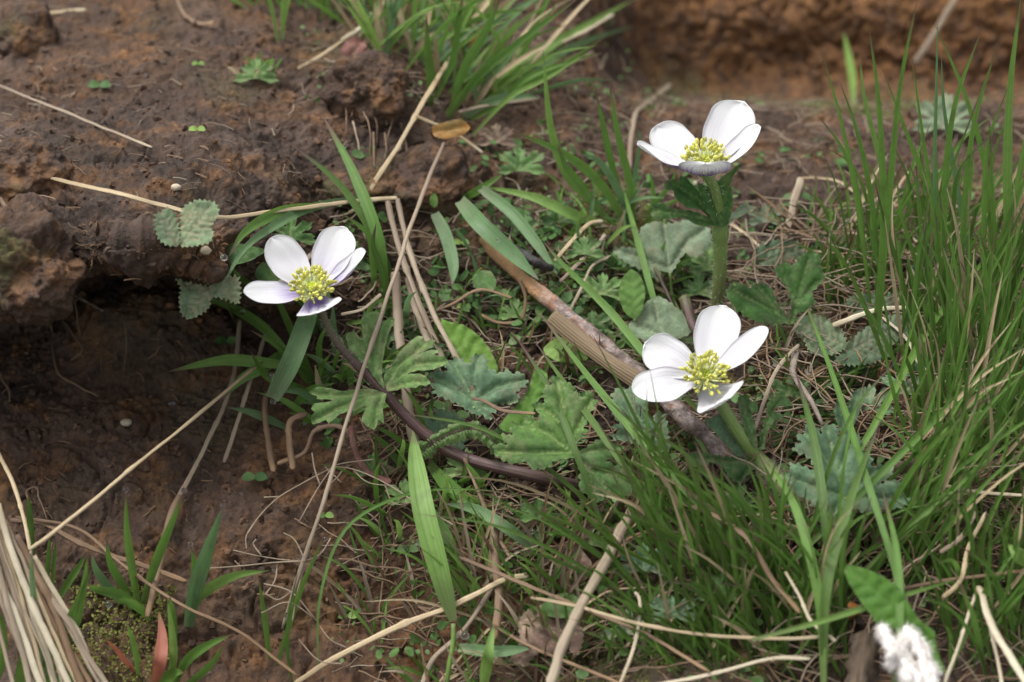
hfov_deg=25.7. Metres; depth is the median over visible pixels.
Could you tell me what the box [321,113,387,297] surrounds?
single grass
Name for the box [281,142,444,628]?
dry straw
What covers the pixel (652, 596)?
grass tuft
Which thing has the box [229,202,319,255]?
single grass
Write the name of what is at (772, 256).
strawberry leaf
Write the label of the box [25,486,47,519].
root
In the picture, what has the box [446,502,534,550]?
single grass
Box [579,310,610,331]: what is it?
anemone leaf
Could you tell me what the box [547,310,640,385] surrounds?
split reed
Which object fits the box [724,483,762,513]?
anemone leaf
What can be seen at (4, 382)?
root
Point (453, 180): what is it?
soil clod
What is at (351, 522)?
single grass
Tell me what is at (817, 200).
grass tuft
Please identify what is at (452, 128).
withered leaf
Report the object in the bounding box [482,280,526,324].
dry straw
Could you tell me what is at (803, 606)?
dry straw
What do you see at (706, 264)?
anemone leaf
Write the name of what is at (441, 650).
dry straw
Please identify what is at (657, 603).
anemone leaf
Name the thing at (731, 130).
white anemone
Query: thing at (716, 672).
dry straw
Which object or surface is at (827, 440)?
anemone leaf
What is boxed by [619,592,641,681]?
dry straw
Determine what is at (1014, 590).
grass tuft
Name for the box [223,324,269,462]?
dry straw
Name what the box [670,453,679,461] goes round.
seedling
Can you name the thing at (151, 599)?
dry straw
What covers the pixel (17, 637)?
dry straw
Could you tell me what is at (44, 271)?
soil clod
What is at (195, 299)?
strawberry leaf
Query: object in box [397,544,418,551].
seedling
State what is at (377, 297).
dry straw
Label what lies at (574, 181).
grass tuft
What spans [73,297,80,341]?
root
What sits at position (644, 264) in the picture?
single grass
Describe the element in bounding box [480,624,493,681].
single grass
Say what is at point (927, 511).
single grass
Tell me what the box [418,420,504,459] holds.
pinnate leaf
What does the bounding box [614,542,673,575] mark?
anemone leaf
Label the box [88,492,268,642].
grass tuft
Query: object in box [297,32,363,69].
dry straw
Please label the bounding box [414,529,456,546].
anemone leaf
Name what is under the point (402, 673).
grass tuft
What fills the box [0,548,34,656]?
dry straw
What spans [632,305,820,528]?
white anemone
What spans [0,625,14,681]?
dry straw
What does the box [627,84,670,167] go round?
dry straw
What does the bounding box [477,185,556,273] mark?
single grass
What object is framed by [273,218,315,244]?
anemone leaf
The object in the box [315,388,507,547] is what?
grass tuft
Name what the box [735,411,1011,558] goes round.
grass tuft
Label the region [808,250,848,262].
dry straw
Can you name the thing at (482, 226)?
single grass
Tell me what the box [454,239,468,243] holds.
seedling
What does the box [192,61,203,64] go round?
seedling
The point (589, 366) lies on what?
grass tuft
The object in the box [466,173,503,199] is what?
single grass
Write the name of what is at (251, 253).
oval leaf
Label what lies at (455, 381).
anemone leaf
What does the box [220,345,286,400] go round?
single grass
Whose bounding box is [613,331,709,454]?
single grass
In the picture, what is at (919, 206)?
grass tuft
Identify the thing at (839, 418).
anemone leaf
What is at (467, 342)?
oval leaf
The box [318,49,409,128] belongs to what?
soil clod
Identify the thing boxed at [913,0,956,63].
dry straw
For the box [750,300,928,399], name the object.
grass tuft
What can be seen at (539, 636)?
withered leaf
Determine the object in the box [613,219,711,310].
anemone leaf
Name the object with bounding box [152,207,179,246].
strawberry leaf
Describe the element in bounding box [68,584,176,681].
moss
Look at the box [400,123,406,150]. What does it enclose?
root
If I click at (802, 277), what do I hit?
anemone leaf
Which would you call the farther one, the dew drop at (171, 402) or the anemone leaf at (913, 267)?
the anemone leaf at (913, 267)
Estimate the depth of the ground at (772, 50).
0.78 m
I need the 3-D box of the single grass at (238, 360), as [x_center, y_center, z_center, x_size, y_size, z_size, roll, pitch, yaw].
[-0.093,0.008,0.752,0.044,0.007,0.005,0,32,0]
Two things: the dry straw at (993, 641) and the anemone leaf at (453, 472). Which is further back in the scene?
the anemone leaf at (453, 472)
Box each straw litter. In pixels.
[0,0,532,211]
[1,0,1023,681]
[287,1,1023,681]
[334,403,1023,681]
[519,9,1023,325]
[707,192,1023,681]
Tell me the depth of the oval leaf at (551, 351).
0.75 m
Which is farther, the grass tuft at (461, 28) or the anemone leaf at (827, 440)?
the grass tuft at (461, 28)
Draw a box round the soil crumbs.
[0,0,1023,681]
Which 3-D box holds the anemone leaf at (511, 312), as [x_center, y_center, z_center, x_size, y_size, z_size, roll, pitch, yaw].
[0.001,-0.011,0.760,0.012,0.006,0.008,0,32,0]
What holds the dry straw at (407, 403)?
on the ground at (772, 50)
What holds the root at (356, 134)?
on the soil clod at (386, 183)
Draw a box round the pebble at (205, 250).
[200,246,211,254]
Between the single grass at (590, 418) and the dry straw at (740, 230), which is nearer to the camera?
the single grass at (590, 418)
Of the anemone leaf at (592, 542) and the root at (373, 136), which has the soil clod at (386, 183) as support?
the root at (373, 136)
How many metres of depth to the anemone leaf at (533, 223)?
0.78 m
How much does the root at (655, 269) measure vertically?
0.010 m
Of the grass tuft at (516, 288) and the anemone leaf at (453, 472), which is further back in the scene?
the grass tuft at (516, 288)
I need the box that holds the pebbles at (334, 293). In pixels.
[0,3,1023,678]
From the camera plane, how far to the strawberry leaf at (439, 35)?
0.84 m
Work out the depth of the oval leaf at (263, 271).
0.73 m
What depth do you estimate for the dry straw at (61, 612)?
0.68 m
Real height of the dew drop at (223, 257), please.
0.002 m
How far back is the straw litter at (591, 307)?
0.77 m
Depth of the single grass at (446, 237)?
0.77 m
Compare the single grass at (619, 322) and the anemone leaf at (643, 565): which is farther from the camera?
the single grass at (619, 322)
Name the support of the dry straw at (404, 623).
on the ground at (772, 50)
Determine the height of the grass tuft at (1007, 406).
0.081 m
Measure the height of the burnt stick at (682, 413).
0.041 m
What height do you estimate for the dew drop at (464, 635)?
0.002 m
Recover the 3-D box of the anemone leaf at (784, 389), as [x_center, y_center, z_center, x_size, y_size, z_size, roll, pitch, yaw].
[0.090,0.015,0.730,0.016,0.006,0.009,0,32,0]
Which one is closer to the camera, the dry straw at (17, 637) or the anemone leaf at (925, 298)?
the dry straw at (17, 637)
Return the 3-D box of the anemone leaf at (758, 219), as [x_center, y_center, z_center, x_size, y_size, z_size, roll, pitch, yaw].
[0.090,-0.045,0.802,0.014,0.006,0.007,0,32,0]
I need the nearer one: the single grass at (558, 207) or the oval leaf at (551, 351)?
the oval leaf at (551, 351)
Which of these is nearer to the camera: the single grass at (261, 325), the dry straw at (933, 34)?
the single grass at (261, 325)
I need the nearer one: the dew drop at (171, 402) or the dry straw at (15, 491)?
the dry straw at (15, 491)
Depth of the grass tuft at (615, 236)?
0.79 m
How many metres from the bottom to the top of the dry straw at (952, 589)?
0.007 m
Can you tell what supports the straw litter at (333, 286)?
on the ground at (772, 50)
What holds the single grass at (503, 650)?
on the ground at (772, 50)
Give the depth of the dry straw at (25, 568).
0.68 m
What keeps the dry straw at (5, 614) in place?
on the ground at (772, 50)
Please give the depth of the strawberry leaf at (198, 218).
0.69 m
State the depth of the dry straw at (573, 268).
0.77 m
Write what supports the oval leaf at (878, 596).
on the ground at (772, 50)
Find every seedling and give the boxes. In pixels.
[87,80,110,87]
[189,126,204,130]
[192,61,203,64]
[214,336,235,343]
[242,472,266,480]
[316,512,333,517]
[338,612,356,618]
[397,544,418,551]
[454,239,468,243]
[457,303,470,307]
[504,561,512,567]
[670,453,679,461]
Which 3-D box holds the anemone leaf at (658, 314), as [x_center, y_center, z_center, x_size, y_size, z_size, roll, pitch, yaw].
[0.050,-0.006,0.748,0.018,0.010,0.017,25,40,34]
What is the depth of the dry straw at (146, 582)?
0.70 m
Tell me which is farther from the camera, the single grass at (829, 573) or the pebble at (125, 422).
the pebble at (125, 422)
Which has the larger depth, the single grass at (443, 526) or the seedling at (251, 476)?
the seedling at (251, 476)
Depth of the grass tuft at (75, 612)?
0.70 m
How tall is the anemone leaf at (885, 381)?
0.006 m
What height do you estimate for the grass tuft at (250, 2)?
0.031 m
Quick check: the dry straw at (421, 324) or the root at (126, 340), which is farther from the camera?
the root at (126, 340)
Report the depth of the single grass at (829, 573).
0.66 m
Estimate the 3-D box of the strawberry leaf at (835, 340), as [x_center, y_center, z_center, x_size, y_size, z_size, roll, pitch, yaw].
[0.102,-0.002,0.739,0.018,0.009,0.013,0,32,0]
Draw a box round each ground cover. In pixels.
[300,0,1023,681]
[312,138,854,480]
[369,220,1022,681]
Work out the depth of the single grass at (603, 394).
0.70 m
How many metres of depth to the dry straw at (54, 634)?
0.68 m
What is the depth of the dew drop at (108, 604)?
0.69 m
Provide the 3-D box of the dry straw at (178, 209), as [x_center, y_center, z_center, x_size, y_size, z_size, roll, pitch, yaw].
[-0.087,-0.042,0.726,0.116,0.035,0.047,-10,33,-15]
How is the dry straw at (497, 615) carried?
on the straw litter at (397, 427)
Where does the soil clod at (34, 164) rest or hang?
on the ground at (772, 50)
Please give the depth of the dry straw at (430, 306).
0.75 m
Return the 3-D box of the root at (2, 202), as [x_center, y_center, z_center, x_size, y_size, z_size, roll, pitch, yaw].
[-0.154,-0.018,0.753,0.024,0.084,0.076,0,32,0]
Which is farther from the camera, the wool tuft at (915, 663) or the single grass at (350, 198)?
the single grass at (350, 198)
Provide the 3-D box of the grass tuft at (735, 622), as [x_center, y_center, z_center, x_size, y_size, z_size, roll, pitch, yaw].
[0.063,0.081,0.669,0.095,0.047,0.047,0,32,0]
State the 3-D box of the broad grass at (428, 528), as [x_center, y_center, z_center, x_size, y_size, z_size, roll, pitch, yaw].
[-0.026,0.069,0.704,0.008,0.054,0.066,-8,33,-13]
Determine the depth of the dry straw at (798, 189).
0.80 m
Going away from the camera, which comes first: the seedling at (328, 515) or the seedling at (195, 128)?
the seedling at (328, 515)
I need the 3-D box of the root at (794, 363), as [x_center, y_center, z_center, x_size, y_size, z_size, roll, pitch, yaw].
[0.094,0.015,0.723,0.009,0.008,0.035,0,32,0]
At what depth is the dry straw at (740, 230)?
0.79 m
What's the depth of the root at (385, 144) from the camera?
0.79 m
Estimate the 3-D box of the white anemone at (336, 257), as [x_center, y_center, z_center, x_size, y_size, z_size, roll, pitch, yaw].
[-0.028,0.013,0.709,0.113,0.076,0.037,14,35,22]
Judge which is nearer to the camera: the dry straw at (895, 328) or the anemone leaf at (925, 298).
the dry straw at (895, 328)
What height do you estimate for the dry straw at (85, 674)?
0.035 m
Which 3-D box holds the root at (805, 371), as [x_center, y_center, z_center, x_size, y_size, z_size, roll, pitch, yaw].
[0.091,0.010,0.737,0.012,0.004,0.009,0,32,0]
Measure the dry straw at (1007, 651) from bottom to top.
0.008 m
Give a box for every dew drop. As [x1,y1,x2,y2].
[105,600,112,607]
[169,400,174,405]
[220,254,227,260]
[267,372,274,378]
[461,631,468,639]
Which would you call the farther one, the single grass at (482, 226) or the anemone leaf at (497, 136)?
the anemone leaf at (497, 136)
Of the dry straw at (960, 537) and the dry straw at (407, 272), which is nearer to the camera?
the dry straw at (960, 537)
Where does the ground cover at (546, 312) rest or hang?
on the ground at (772, 50)
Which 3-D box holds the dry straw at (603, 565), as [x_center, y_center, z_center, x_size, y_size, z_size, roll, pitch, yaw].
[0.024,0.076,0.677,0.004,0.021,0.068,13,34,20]
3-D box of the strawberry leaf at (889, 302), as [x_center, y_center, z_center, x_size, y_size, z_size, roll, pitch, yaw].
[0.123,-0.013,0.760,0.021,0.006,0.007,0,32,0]
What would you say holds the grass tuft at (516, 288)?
on the ground at (772, 50)
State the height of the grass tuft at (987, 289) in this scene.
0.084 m
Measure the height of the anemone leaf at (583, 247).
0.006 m
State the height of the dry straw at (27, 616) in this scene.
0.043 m
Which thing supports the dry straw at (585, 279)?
on the ground at (772, 50)
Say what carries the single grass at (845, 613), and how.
on the ground at (772, 50)
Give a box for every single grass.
[151,612,167,681]
[169,354,280,371]
[210,298,300,365]
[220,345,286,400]
[221,196,357,287]
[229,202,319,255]
[266,314,316,401]
[291,144,392,281]
[316,488,531,671]
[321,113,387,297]
[426,461,474,506]
[431,211,458,284]
[435,510,459,567]
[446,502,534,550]
[455,197,538,279]
[458,643,531,656]
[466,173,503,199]
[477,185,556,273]
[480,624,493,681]
[489,187,604,225]
[517,338,602,527]
[535,342,688,559]
[538,311,787,603]
[545,244,697,411]
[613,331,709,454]
[619,175,655,298]
[752,578,959,640]
[760,453,825,681]
[784,248,907,649]
[795,335,1018,560]
[795,369,834,596]
[807,219,1023,529]
[820,421,879,681]
[864,431,1023,569]
[882,490,903,681]
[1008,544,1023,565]
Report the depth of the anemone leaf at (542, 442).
0.70 m
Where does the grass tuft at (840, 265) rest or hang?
on the ground at (772, 50)
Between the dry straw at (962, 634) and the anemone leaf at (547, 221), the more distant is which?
the anemone leaf at (547, 221)
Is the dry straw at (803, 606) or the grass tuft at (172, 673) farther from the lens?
the grass tuft at (172, 673)
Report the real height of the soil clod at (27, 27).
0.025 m
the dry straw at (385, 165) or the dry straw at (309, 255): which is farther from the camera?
the dry straw at (385, 165)
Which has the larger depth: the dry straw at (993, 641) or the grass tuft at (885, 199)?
the grass tuft at (885, 199)
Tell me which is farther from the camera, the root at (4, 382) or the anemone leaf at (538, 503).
the root at (4, 382)
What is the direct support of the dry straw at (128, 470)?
on the ground at (772, 50)
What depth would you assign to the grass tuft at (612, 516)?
0.71 m
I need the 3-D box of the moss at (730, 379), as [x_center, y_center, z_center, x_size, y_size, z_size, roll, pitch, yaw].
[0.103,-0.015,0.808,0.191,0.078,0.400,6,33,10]
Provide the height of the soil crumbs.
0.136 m
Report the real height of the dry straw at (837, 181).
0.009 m
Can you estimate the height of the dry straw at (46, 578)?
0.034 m
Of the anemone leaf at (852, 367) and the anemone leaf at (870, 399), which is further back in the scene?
the anemone leaf at (852, 367)
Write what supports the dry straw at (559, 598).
on the ground at (772, 50)
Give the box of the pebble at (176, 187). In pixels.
[171,184,181,190]
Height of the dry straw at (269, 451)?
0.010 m
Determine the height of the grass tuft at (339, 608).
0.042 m
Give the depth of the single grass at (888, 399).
0.71 m
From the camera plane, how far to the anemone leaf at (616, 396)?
0.71 m
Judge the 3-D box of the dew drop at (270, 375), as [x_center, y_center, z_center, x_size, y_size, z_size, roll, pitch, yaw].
[-0.079,0.011,0.736,0.002,0.002,0.002,0,32,0]
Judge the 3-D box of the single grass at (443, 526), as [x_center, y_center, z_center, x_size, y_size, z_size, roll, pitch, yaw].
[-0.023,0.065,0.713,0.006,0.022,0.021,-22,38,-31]
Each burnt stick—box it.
[478,237,751,485]
[844,630,878,681]
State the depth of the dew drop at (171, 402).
0.77 m
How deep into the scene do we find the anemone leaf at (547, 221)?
0.78 m
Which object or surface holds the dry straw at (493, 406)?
on the ground at (772, 50)
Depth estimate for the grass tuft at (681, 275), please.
0.78 m
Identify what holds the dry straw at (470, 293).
on the ground at (772, 50)
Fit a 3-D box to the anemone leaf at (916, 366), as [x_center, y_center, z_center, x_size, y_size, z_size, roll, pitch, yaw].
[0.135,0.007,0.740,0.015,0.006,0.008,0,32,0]
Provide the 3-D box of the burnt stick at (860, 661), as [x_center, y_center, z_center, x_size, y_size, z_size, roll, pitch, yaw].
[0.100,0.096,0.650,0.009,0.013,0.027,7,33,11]
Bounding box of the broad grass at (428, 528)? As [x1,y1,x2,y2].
[408,431,456,681]
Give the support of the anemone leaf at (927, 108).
on the ground at (772, 50)
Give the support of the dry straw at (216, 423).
on the ground at (772, 50)
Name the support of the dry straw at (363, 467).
on the ground at (772, 50)
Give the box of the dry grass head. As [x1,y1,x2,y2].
[210,453,453,663]
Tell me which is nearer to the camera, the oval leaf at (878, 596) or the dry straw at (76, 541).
the oval leaf at (878, 596)
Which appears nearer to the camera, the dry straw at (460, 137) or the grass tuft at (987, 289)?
the grass tuft at (987, 289)
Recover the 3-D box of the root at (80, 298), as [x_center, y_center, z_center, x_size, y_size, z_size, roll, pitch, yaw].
[-0.145,-0.015,0.758,0.010,0.026,0.036,0,32,0]
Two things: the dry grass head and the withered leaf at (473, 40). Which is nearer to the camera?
the dry grass head
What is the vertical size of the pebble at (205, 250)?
0.003 m
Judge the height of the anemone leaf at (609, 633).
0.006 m
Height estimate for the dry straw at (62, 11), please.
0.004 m
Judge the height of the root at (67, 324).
0.006 m
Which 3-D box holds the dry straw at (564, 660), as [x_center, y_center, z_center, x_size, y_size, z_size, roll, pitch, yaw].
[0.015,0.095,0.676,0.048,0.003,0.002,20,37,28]
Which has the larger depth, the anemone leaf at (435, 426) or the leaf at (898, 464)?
the anemone leaf at (435, 426)
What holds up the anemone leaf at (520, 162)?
on the ground at (772, 50)
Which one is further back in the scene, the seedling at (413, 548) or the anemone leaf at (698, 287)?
the anemone leaf at (698, 287)
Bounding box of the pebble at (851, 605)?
[848,602,859,619]
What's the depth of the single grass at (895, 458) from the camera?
0.69 m
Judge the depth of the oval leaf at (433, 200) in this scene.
0.77 m
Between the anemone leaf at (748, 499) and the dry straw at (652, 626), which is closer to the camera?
the dry straw at (652, 626)
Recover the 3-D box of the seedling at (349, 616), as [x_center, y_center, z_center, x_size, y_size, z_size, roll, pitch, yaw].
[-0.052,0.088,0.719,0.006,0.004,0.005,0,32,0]
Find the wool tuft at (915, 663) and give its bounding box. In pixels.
[872,619,944,681]
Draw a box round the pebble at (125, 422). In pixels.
[120,419,131,425]
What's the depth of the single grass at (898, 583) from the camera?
0.65 m
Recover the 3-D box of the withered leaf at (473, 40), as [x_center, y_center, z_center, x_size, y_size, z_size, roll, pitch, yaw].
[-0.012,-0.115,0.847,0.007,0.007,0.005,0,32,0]
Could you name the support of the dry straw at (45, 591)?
on the ground at (772, 50)
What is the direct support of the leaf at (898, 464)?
on the ground at (772, 50)
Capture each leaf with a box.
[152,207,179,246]
[175,274,241,319]
[178,199,219,246]
[226,243,264,264]
[234,57,278,82]
[255,262,279,280]
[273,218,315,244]
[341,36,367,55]
[356,452,392,475]
[384,478,410,504]
[408,24,449,55]
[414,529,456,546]
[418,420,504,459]
[423,408,467,449]
[428,353,528,448]
[430,193,437,207]
[432,119,469,138]
[441,319,497,373]
[441,447,486,477]
[470,35,478,46]
[472,270,495,291]
[478,124,517,146]
[493,376,598,510]
[497,146,545,174]
[498,296,529,320]
[499,369,547,432]
[509,214,540,235]
[509,604,583,666]
[518,496,562,522]
[540,200,576,225]
[540,593,578,617]
[543,337,587,363]
[565,235,604,257]
[565,516,597,577]
[570,528,606,547]
[575,439,631,501]
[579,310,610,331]
[582,272,621,299]
[601,609,651,639]
[609,386,672,464]
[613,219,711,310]
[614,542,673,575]
[619,269,644,321]
[628,296,691,340]
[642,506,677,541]
[649,595,696,622]
[678,270,711,298]
[687,245,728,273]
[696,574,736,600]
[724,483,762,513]
[725,251,825,346]
[747,203,783,225]
[753,238,805,264]
[767,373,814,401]
[782,423,910,551]
[794,314,847,355]
[815,232,846,257]
[829,354,873,376]
[833,312,915,366]
[834,388,864,434]
[845,291,899,314]
[845,565,945,672]
[861,384,893,414]
[864,460,927,550]
[879,374,919,395]
[906,251,949,274]
[907,357,941,375]
[912,90,973,132]
[918,276,964,308]
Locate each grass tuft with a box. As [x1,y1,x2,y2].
[0,492,92,681]
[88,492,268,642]
[105,537,324,681]
[224,213,403,404]
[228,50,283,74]
[228,330,417,429]
[231,0,346,8]
[267,0,290,43]
[294,0,634,136]
[297,498,451,648]
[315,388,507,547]
[320,292,467,413]
[363,454,672,626]
[381,589,605,681]
[399,336,891,642]
[420,226,590,327]
[423,286,568,378]
[457,543,696,681]
[502,329,626,377]
[511,52,676,228]
[533,171,693,285]
[533,394,712,538]
[567,521,879,681]
[578,342,1023,646]
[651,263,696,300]
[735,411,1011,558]
[747,152,980,290]
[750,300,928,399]
[787,113,1023,343]
[791,205,905,311]
[818,0,1023,380]
[826,177,1023,445]
[859,249,1023,540]
[884,450,1023,681]
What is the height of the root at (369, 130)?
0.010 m
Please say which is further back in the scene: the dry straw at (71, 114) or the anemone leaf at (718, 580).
the dry straw at (71, 114)
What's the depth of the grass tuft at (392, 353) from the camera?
0.75 m
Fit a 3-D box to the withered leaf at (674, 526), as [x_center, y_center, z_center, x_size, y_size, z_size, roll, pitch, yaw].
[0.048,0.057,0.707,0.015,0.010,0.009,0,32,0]
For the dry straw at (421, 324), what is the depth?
0.75 m
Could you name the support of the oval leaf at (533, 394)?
on the ground at (772, 50)
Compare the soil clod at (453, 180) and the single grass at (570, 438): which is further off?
the soil clod at (453, 180)
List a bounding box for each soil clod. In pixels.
[0,0,59,58]
[0,135,74,201]
[0,192,88,326]
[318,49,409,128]
[319,146,399,208]
[391,141,478,216]
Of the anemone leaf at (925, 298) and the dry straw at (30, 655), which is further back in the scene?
the anemone leaf at (925, 298)
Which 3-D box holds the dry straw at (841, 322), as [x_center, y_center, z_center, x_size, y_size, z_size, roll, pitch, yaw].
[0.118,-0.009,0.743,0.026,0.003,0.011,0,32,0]
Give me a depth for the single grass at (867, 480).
0.68 m
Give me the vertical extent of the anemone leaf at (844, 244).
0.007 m
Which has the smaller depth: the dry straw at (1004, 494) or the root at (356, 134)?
the dry straw at (1004, 494)
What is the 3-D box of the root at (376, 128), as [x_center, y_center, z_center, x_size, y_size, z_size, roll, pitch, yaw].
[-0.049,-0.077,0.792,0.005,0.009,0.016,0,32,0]
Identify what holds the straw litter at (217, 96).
on the ground at (772, 50)
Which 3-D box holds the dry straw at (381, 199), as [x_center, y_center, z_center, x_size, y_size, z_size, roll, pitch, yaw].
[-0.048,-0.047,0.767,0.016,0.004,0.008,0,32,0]
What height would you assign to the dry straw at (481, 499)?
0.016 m
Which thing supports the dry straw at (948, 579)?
on the ground at (772, 50)
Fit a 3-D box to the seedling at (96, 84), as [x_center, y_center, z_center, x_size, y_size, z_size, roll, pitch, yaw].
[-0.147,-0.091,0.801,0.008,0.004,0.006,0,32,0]
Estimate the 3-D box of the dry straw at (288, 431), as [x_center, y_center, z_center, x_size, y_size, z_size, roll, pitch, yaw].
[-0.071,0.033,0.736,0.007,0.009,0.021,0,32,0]
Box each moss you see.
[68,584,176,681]
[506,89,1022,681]
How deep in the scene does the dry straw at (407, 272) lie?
0.75 m
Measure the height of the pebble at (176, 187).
0.002 m
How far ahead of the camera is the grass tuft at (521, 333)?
0.76 m
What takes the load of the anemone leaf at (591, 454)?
on the ground at (772, 50)
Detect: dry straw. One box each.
[0,8,85,15]
[0,84,151,147]
[0,453,37,585]
[0,503,70,681]
[0,526,57,681]
[0,530,45,681]
[0,538,55,681]
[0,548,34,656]
[0,565,31,681]
[0,586,42,681]
[0,590,34,681]
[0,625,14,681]
[1,366,256,569]
[6,520,75,681]
[8,528,63,681]
[10,518,187,582]
[14,533,84,681]
[14,548,68,662]
[16,516,298,676]
[16,552,92,681]
[26,562,107,681]
[33,555,100,681]
[50,177,391,218]
[62,619,99,681]
[144,486,184,617]
[175,0,213,25]
[178,319,241,495]
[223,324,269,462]
[262,391,275,471]
[276,423,364,464]
[279,251,311,281]
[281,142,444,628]
[285,411,307,469]
[294,574,528,681]
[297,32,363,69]
[341,12,371,40]
[341,294,381,315]
[348,425,391,483]
[349,196,396,213]
[368,57,449,193]
[385,200,444,356]
[390,272,418,442]
[395,198,474,390]
[405,277,431,340]
[416,115,482,152]
[421,576,501,681]
[435,288,511,311]
[458,96,538,112]
[458,556,709,672]
[463,458,509,555]
[473,397,535,414]
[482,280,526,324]
[490,527,502,639]
[495,627,618,681]
[530,597,832,640]
[546,508,632,681]
[554,219,602,261]
[559,234,605,282]
[562,14,613,42]
[570,255,610,308]
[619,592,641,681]
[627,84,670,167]
[665,656,809,681]
[682,502,801,613]
[729,223,759,246]
[755,344,799,429]
[782,177,804,239]
[784,571,835,641]
[801,176,917,241]
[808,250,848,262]
[821,231,907,252]
[832,306,905,326]
[882,317,976,391]
[904,569,1022,589]
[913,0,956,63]
[939,511,975,553]
[942,511,985,598]
[944,589,977,681]
[946,485,1021,496]
[976,586,1023,681]
[988,627,1003,681]
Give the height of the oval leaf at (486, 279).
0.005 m
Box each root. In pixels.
[0,197,98,396]
[0,371,10,401]
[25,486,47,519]
[62,320,83,359]
[73,294,102,310]
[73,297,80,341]
[123,319,126,370]
[352,121,359,149]
[363,111,370,155]
[372,132,374,165]
[374,117,377,142]
[384,133,386,157]
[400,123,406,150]
[653,266,673,304]
[678,294,695,333]
[771,363,809,376]
[789,351,823,425]
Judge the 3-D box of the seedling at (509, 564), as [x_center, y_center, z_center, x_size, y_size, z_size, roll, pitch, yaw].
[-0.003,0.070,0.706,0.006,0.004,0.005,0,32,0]
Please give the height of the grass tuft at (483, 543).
0.052 m
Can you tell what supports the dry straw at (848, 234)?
on the ground at (772, 50)
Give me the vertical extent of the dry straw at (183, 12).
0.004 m
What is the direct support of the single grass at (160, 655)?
on the ground at (772, 50)
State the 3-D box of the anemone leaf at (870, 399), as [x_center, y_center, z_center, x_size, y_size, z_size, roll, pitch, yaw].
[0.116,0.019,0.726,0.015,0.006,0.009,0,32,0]
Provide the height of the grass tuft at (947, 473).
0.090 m
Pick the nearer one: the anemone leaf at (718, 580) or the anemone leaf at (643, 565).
the anemone leaf at (718, 580)
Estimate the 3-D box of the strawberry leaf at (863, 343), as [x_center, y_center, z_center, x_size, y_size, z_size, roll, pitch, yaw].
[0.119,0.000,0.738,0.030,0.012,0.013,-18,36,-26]
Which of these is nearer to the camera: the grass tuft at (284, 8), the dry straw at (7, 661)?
the dry straw at (7, 661)
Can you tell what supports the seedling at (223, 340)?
on the ground at (772, 50)
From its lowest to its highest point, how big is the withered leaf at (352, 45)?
0.008 m
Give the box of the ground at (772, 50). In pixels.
[0,0,1023,681]
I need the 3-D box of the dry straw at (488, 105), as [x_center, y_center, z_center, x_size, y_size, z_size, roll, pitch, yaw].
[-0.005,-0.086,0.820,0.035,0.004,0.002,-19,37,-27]
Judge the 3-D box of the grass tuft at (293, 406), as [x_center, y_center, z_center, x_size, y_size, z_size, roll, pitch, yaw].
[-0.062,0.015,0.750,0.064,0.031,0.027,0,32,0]
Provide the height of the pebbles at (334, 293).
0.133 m
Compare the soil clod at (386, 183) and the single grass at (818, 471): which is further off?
the soil clod at (386, 183)
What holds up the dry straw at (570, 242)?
on the ground at (772, 50)
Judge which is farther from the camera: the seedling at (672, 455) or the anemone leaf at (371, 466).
the anemone leaf at (371, 466)
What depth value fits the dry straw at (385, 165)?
0.79 m
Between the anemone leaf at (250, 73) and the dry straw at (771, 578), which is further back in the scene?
the anemone leaf at (250, 73)
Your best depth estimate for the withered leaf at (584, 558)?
0.70 m
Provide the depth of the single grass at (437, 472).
0.72 m
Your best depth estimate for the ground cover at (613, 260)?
0.77 m
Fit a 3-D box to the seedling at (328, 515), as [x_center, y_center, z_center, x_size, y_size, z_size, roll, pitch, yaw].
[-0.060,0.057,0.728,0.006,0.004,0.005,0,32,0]
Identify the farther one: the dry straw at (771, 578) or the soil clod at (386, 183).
the soil clod at (386, 183)
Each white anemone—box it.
[243,226,585,493]
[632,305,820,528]
[637,100,760,305]
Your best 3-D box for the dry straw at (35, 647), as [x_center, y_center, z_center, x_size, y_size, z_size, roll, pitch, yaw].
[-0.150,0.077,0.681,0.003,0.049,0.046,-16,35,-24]
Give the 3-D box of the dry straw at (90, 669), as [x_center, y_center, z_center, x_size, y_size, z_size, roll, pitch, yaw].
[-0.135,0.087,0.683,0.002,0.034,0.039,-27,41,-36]
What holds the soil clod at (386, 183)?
on the ground at (772, 50)
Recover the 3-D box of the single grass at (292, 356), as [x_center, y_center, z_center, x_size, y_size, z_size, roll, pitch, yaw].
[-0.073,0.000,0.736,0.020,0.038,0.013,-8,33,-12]
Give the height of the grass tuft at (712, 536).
0.082 m
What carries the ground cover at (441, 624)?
on the ground at (772, 50)
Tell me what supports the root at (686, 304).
on the ground at (772, 50)
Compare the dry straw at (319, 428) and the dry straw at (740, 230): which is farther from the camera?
the dry straw at (740, 230)
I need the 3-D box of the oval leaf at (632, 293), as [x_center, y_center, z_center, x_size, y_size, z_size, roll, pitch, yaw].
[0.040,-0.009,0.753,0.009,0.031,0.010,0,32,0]
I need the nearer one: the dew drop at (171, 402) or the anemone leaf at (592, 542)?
the anemone leaf at (592, 542)
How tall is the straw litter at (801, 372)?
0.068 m
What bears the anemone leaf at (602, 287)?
on the ground at (772, 50)

